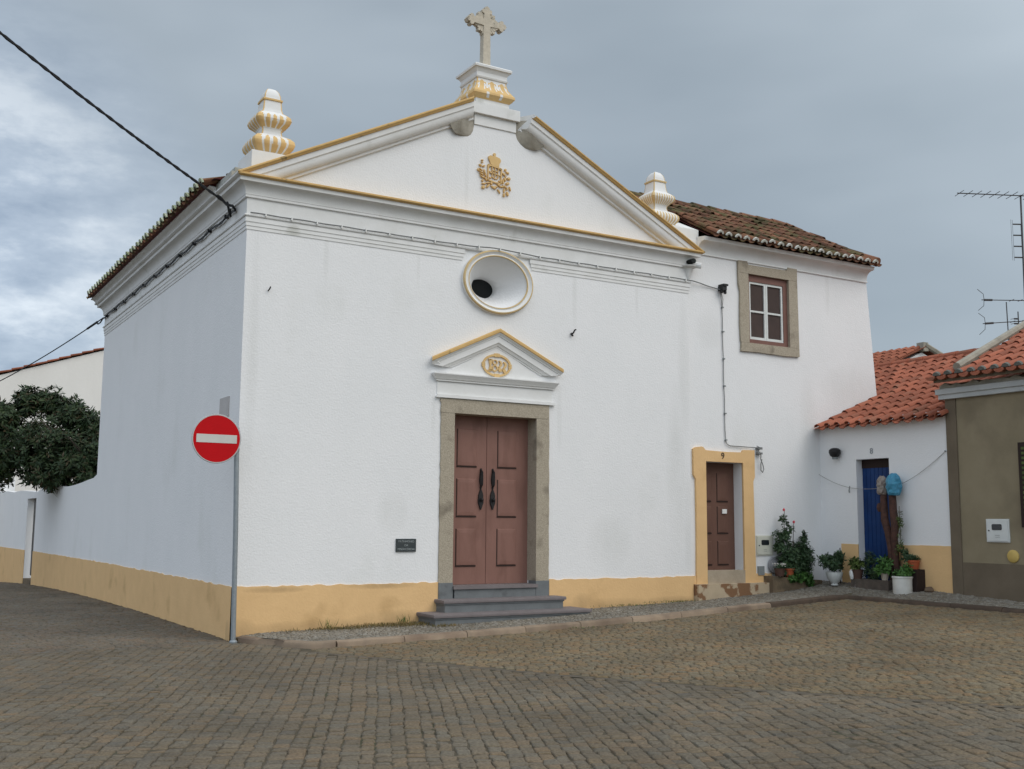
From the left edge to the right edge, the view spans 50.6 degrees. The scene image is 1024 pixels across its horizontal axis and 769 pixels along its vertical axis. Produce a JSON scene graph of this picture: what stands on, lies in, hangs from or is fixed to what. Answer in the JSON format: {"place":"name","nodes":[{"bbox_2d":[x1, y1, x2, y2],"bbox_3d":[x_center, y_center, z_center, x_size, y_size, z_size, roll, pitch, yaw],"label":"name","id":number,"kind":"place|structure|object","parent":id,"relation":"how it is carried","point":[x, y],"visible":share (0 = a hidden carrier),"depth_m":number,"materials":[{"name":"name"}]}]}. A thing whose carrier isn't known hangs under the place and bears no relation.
{"place":"outdoors","nodes":[
{"label":"outdoors","id":0,"kind":"place"},
{"bbox_2d":[0,582,231,654],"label":"cobbled side street","id":1,"kind":"structure","parent":0,"point":[17,598],"depth_m":16.48,"materials":[{"name":"grey stone"}]},
{"bbox_2d":[192,414,240,643],"bbox_3d":[-3.966,2.006,14.442,0.743,3.229,0.130,5,-8,-30],"label":"no entry sign","id":2,"kind":"object","parent":1,"relation":"on","point":[216,438],"visible":0.96,"depth_m":14.53,"materials":[{"name":"metal"}]},
{"bbox_2d":[0,643,1023,768],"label":"cobbled street","id":3,"kind":"structure","parent":0,"point":[995,747],"depth_m":8.79,"materials":[{"name":"grey stone"}]},
{"bbox_2d":[0,584,1023,768],"bbox_3d":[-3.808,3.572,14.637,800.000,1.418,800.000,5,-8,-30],"label":"ground","id":4,"kind":"structure","parent":0,"point":[374,759],"depth_m":9.58,"materials":[{"name":"grey stone"}]},
{"bbox_2d":[0,478,15,491],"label":"white wall","id":5,"kind":"structure","parent":4,"relation":"on","point":[11,488],"depth_m":41.21,"materials":[{"name":"white paint"}]},
{"bbox_2d":[0,475,96,595],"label":"garden wall","id":6,"kind":"structure","parent":4,"relation":"on","point":[46,539],"depth_m":29.35,"materials":[{"name":"white paint"}]},
{"bbox_2d":[0,384,100,495],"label":"loquat tree","id":7,"kind":"object","parent":4,"relation":"on","point":[66,459],"visible":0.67,"depth_m":28.47,"materials":[{"name":"green plant"}]},
{"bbox_2d":[0,348,103,490],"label":"building","id":8,"kind":"structure","parent":4,"relation":"on","point":[80,374],"depth_m":45.91,"materials":[{"name":"paint"}]},
{"bbox_2d":[86,6,704,640],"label":"church","id":9,"kind":"structure","parent":4,"relation":"on","point":[492,434],"depth_m":17.12,"materials":[{"name":"white paint"}]},
{"bbox_2d":[0,318,102,380],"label":"overhead cable","id":10,"kind":"object","parent":9,"relation":"attached to","point":[93,324],"visible":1,"depth_m":26.00,"materials":[{"name":"black rubber"}]},
{"bbox_2d":[0,31,235,216],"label":"overhead cable","id":11,"kind":"object","parent":9,"relation":"attached to","point":[110,118],"visible":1,"depth_m":13.73,"materials":[{"name":"black rubber"}]},
{"bbox_2d":[103,209,235,318],"bbox_3d":[-6.616,-2.013,20.128,0.085,0.095,10.178,5,-8,-30],"label":"wall cable","id":12,"kind":"object","parent":9,"relation":"attached to","point":[180,254],"depth_m":18.87,"materials":[{"name":"black rubber"}]},
{"bbox_2d":[395,539,415,551],"bbox_3d":[-1.577,2.387,16.105,0.324,0.190,0.030,5,-8,-30],"label":"plaque","id":13,"kind":"object","parent":9,"relation":"attached to","point":[405,545],"visible":1,"depth_m":16.09,"materials":[{"name":"metal"}]},
{"bbox_2d":[453,415,486,584],"bbox_3d":[-0.715,1.788,16.980,0.723,2.645,0.135,5,-8,-30],"label":"door leaf","id":14,"kind":"structure","parent":9,"relation":"in","point":[469,520],"depth_m":17.02,"materials":[{"name":"brown paint"}]},
{"bbox_2d":[250,212,727,293],"bbox_3d":[0.101,-2.065,17.618,8.870,0.193,0.150,5,-8,-30],"label":"facade cable","id":15,"kind":"object","parent":9,"relation":"attached to","point":[721,288],"visible":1,"depth_m":17.38,"materials":[{"name":"black metal"}]},
{"bbox_2d":[461,250,532,314],"bbox_3d":[-0.372,-1.606,17.637,1.310,1.050,0.678,5,-8,-30],"label":"round window","id":16,"kind":"structure","parent":9,"relation":"in","point":[496,282],"depth_m":17.63,"materials":[{"name":"white paint"}]},
{"bbox_2d":[485,417,527,583],"bbox_3d":[-0.066,1.842,17.361,0.769,2.645,0.135,5,-8,-30],"label":"door leaf","id":17,"kind":"structure","parent":9,"relation":"in","point":[507,439],"depth_m":17.36,"materials":[{"name":"brown paint"}]},
{"bbox_2d":[238,595,1023,648],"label":"kerb","id":18,"kind":"structure","parent":4,"relation":"on","point":[302,644],"depth_m":15.83,"materials":[{"name":"beige stone"}]},
{"bbox_2d":[317,652,1023,708],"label":"drain strip","id":19,"kind":"object","parent":4,"relation":"on","point":[794,692],"visible":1,"depth_m":10.73,"materials":[{"name":"grey stone"}]},
{"bbox_2d":[629,190,881,600],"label":"white house","id":20,"kind":"structure","parent":4,"relation":"on","point":[796,349],"depth_m":20.21,"materials":[{"name":"paint"}]},
{"bbox_2d":[706,462,734,569],"bbox_3d":[3.674,2.373,19.563,0.875,1.940,0.085,5,-8,-30],"label":"door leaf","id":21,"kind":"structure","parent":20,"relation":"in","point":[719,476],"depth_m":19.61,"materials":[{"name":"brown paint"}]},
{"bbox_2d":[720,293,763,472],"bbox_3d":[4.213,-0.032,19.864,0.976,3.271,0.088,5,-8,-30],"label":"drop cable","id":22,"kind":"object","parent":20,"relation":"attached to","point":[758,448],"visible":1,"depth_m":19.77,"materials":[{"name":"grey plastic"}]},
{"bbox_2d":[757,566,764,574],"bbox_3d":[4.511,3.375,19.659,0.145,0.160,0.045,5,-8,-30],"label":"outlet box","id":23,"kind":"object","parent":20,"relation":"attached to","point":[760,570],"visible":1,"depth_m":19.63,"materials":[{"name":"grey plastic"}]},
{"bbox_2d":[756,536,772,555],"bbox_3d":[4.607,2.936,19.770,0.400,0.360,0.046,5,-8,-30],"label":"meter box","id":24,"kind":"object","parent":20,"relation":"attached to","point":[764,545],"visible":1,"depth_m":19.74,"materials":[{"name":"white plastic"}]},
{"bbox_2d":[761,540,768,544],"bbox_3d":[4.616,2.881,19.763,0.184,0.094,0.009,5,-8,-30],"label":"window","id":25,"kind":"structure","parent":24,"relation":"in","point":[764,542],"depth_m":19.76,"materials":[{"name":"black glass"}]},
{"bbox_2d":[748,275,787,346],"bbox_3d":[4.796,-1.376,20.503,1.030,1.302,0.095,5,-8,-30],"label":"window frame","id":26,"kind":"structure","parent":20,"relation":"in","point":[768,323],"depth_m":20.51,"materials":[{"name":"white paint"}]},
{"bbox_2d":[768,557,780,573],"bbox_3d":[4.804,3.300,19.809,0.310,0.310,0.045,5,-8,-30],"label":"wall disc","id":27,"kind":"object","parent":20,"relation":"attached to","point":[773,560],"depth_m":19.77,"materials":[{"name":"grey metal"}]},
{"bbox_2d":[873,342,942,363],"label":"gabled house","id":28,"kind":"structure","parent":4,"relation":"on","point":[920,349],"depth_m":36.18,"materials":[{"name":"ceramic"}]},
{"bbox_2d":[814,345,1023,592],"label":"house","id":29,"kind":"structure","parent":4,"relation":"on","point":[897,424],"depth_m":19.75,"materials":[{"name":"white paint"}]},
{"bbox_2d":[829,448,840,458],"bbox_3d":[6.052,1.294,20.325,0.220,0.210,0.220,5,-8,-30],"label":"wall lamp","id":30,"kind":"object","parent":29,"relation":"attached to","point":[834,453],"visible":1,"depth_m":20.26,"materials":[{"name":"black metal"}]},
{"bbox_2d":[862,458,890,579],"bbox_3d":[6.676,2.457,19.623,0.050,2.215,0.750,5,-8,-30],"label":"door leaf","id":31,"kind":"structure","parent":29,"relation":"in","point":[875,540],"depth_m":19.76,"materials":[{"name":"blue paint"}]},
{"bbox_2d":[819,450,945,492],"bbox_3d":[6.607,1.591,19.472,0.081,0.670,2.804,5,-9,-31],"label":"clothes line","id":32,"kind":"object","parent":29,"relation":"attached to","point":[876,488],"visible":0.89,"depth_m":19.49,"materials":[{"name":"plastic"}]},
{"bbox_2d":[955,190,1023,287],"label":"antenna","id":33,"kind":"object","parent":29,"relation":"on","point":[1021,235],"visible":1,"depth_m":22.00,"materials":[{"name":"metal"}]},
{"bbox_2d":[977,289,1023,339],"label":"antenna","id":34,"kind":"object","parent":29,"relation":"on","point":[985,323],"visible":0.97,"depth_m":22.00,"materials":[{"name":"metal"}]},
{"bbox_2d":[926,321,1023,601],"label":"grey house","id":35,"kind":"structure","parent":4,"relation":"on","point":[984,418],"depth_m":17.65,"materials":[{"name":"paint"}]},
{"bbox_2d":[986,519,1010,542],"bbox_3d":[7.782,2.340,17.358,0.046,0.370,0.410,5,-8,-30],"label":"meter box","id":36,"kind":"object","parent":35,"relation":"attached to","point":[997,530],"visible":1,"depth_m":17.33,"materials":[{"name":"white plastic"}]},
{"bbox_2d":[991,524,1001,529],"bbox_3d":[7.764,2.284,17.364,0.009,0.096,0.180,5,-8,-30],"label":"window","id":37,"kind":"structure","parent":36,"relation":"in","point":[994,526],"depth_m":17.36,"materials":[{"name":"black glass"}]},
{"bbox_2d":[1007,550,1018,562],"bbox_3d":[7.901,2.710,17.097,0.032,0.200,0.200,5,-8,-30],"label":"pipe cover","id":38,"kind":"object","parent":35,"relation":"attached to","point":[1012,556],"visible":1,"depth_m":17.08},
{"bbox_2d":[1017,442,1023,526],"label":"window frame","id":39,"kind":"structure","parent":35,"relation":"in","point":[1020,444],"depth_m":17.02,"materials":[{"name":"black metal"}]},
{"bbox_2d":[0,0,1023,370],"label":"sky","id":40,"kind":"structure","parent":0,"point":[858,125],"materials":[{"name":"grey"}]},
{"bbox_2d":[236,584,934,637],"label":"pavement","id":41,"kind":"structure","parent":0,"point":[844,594],"depth_m":18.86,"materials":[{"name":"grey stone"}]},
{"bbox_2d":[242,580,1023,640],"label":"pavement mosaic","id":42,"kind":"object","parent":41,"relation":"on","point":[825,588],"visible":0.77,"depth_m":17.06},
{"bbox_2d":[281,620,458,632],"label":"dry grass","id":43,"kind":"structure","parent":42,"relation":"on","point":[389,624],"depth_m":15.45,"materials":[{"name":"green plant"}]},
{"bbox_2d":[318,599,697,628],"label":"green weeds","id":44,"kind":"object","parent":42,"relation":"on","point":[404,619],"visible":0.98,"depth_m":17.54,"materials":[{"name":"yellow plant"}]},
{"bbox_2d":[764,576,821,592],"bbox_3d":[5.152,3.744,19.866,1.240,0.500,0.250,5,-8,-30],"label":"planter","id":45,"kind":"object","parent":42,"relation":"on","point":[779,584],"visible":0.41,"depth_m":19.59,"materials":[{"name":"concrete"}]},
{"bbox_2d":[772,563,785,575],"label":"potted plant","id":46,"kind":"object","parent":45,"relation":"on","point":[778,570],"visible":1,"depth_m":19.54,"materials":[{"name":"brown plant"}]},
{"bbox_2d":[784,563,795,576],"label":"potted plant","id":47,"kind":"object","parent":45,"relation":"on","point":[790,571],"visible":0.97,"depth_m":19.66,"materials":[{"name":"orange plant"}]},
{"bbox_2d":[772,508,811,577],"bbox_3d":[5.142,2.963,19.899,0.990,1.366,0.432,5,-8,-30],"label":"rose bush","id":48,"kind":"object","parent":45,"relation":"on","point":[792,555],"visible":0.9,"depth_m":19.78,"materials":[{"name":"green plant"}]},
{"bbox_2d":[788,570,815,586],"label":"ground vine","id":49,"kind":"object","parent":45,"relation":"in","point":[807,577],"visible":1,"depth_m":19.76,"materials":[{"name":"green plant"}]},
{"bbox_2d":[798,530,815,573],"bbox_3d":[5.382,3.167,20.022,0.552,0.992,0.390,5,-8,-30],"label":"leafy bush","id":50,"kind":"object","parent":45,"relation":"in","point":[810,561],"visible":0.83,"depth_m":19.97,"materials":[{"name":"green plant"}]},
{"bbox_2d":[816,550,846,585],"bbox_3d":[5.829,3.328,19.737,0.582,0.646,0.460,5,-8,-30],"label":"potted plant","id":51,"kind":"object","parent":42,"relation":"on","point":[834,562],"visible":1,"depth_m":19.65,"materials":[{"name":"green plant"}]},
{"bbox_2d":[851,578,892,590],"bbox_3d":[6.446,3.681,19.159,0.360,0.465,0.830,5,-8,-30],"label":"planter","id":52,"kind":"object","parent":42,"relation":"on","point":[873,584],"visible":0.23,"depth_m":19.02,"materials":[{"name":"concrete"}]},
{"bbox_2d":[849,569,853,579],"bbox_3d":[6.100,3.404,19.436,0.102,0.184,0.094,0,-7,0],"label":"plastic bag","id":53,"kind":"object","parent":52,"relation":"on","point":[851,574],"visible":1,"depth_m":19.40,"materials":[{"name":"white plastic"}]},
{"bbox_2d":[847,556,865,578],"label":"potted plant","id":54,"kind":"object","parent":52,"relation":"on","point":[856,564],"visible":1,"depth_m":19.38,"materials":[{"name":"green plant"}]},
{"bbox_2d":[862,551,880,579],"bbox_3d":[6.441,3.237,19.293,0.409,0.590,0.432,0,-7,3],"label":"leafy bush","id":55,"kind":"object","parent":52,"relation":"on","point":[870,560],"visible":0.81,"depth_m":19.30,"materials":[{"name":"green plant"}]},
{"bbox_2d":[873,554,893,579],"bbox_3d":[6.491,3.187,18.948,0.369,0.459,0.409,-2,-8,19],"label":"potted plant","id":56,"kind":"object","parent":52,"relation":"on","point":[883,566],"visible":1,"depth_m":18.86,"materials":[{"name":"green plant"}]},
{"bbox_2d":[876,494,892,580],"bbox_3d":[6.588,2.588,19.094,0.174,1.829,0.310,5,-8,-30],"label":"cut trunk","id":57,"kind":"object","parent":52,"relation":"on","point":[882,507],"visible":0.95,"depth_m":19.05,"materials":[{"name":"brown wood"}]},
{"bbox_2d":[876,476,886,494],"bbox_3d":[6.555,1.786,19.210,0.202,0.344,0.199,5,-8,-30],"label":"plastic bag","id":58,"kind":"object","parent":57,"relation":"on","point":[881,484],"visible":0.88,"depth_m":19.14,"materials":[{"name":"white plastic"}]},
{"bbox_2d":[889,495,899,575],"bbox_3d":[6.692,2.580,18.934,0.222,1.807,0.164,13,-15,-60],"label":"cut trunk","id":59,"kind":"object","parent":52,"relation":"on","point":[893,519],"visible":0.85,"depth_m":18.87,"materials":[{"name":"brown wood"}]},
{"bbox_2d":[885,473,901,495],"bbox_3d":[6.688,1.750,19.003,0.299,0.394,0.272,5,-8,-30],"label":"plastic bag","id":60,"kind":"object","parent":59,"relation":"on","point":[893,481],"visible":1,"depth_m":18.91,"materials":[{"name":"blue plastic"}]},
{"bbox_2d":[895,506,904,565],"bbox_3d":[6.724,2.786,18.780,0.195,1.351,0.179,5,-8,-30],"label":"climbing plant","id":61,"kind":"object","parent":59,"relation":"attached to","point":[899,518],"visible":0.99,"depth_m":18.81,"materials":[{"name":"green plant"}]},
{"bbox_2d":[892,562,914,594],"bbox_3d":[6.688,3.299,18.493,0.393,0.554,0.442,5,-8,-30],"label":"potted plant","id":62,"kind":"object","parent":42,"relation":"on","point":[902,580],"visible":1,"depth_m":18.37,"materials":[{"name":"white plant"}]},
{"bbox_2d":[897,569,925,591],"bbox_3d":[6.853,3.384,18.613,0.225,0.423,0.420,5,-8,-30],"label":"crate","id":63,"kind":"object","parent":42,"relation":"on","point":[918,581],"visible":0.36,"depth_m":18.43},
{"bbox_2d":[899,546,919,568],"bbox_3d":[6.843,2.971,18.679,0.403,0.408,0.352,-1,-8,15],"label":"potted plant","id":64,"kind":"object","parent":63,"relation":"on","point":[912,559],"visible":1,"depth_m":18.59,"materials":[{"name":"green plant"}]},
{"bbox_2d":[924,587,933,592],"bbox_3d":[7.044,3.479,18.304,0.156,0.128,0.163,-2,-8,21],"label":"rock","id":65,"kind":"object","parent":42,"relation":"on","point":[929,589],"visible":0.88,"depth_m":18.25,"materials":[{"name":"stone"}]},
{"bbox_2d":[311,599,1023,705],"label":"cobbled square","id":66,"kind":"structure","parent":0,"point":[911,619],"depth_m":12.99,"materials":[{"name":"stone"}]}
]}

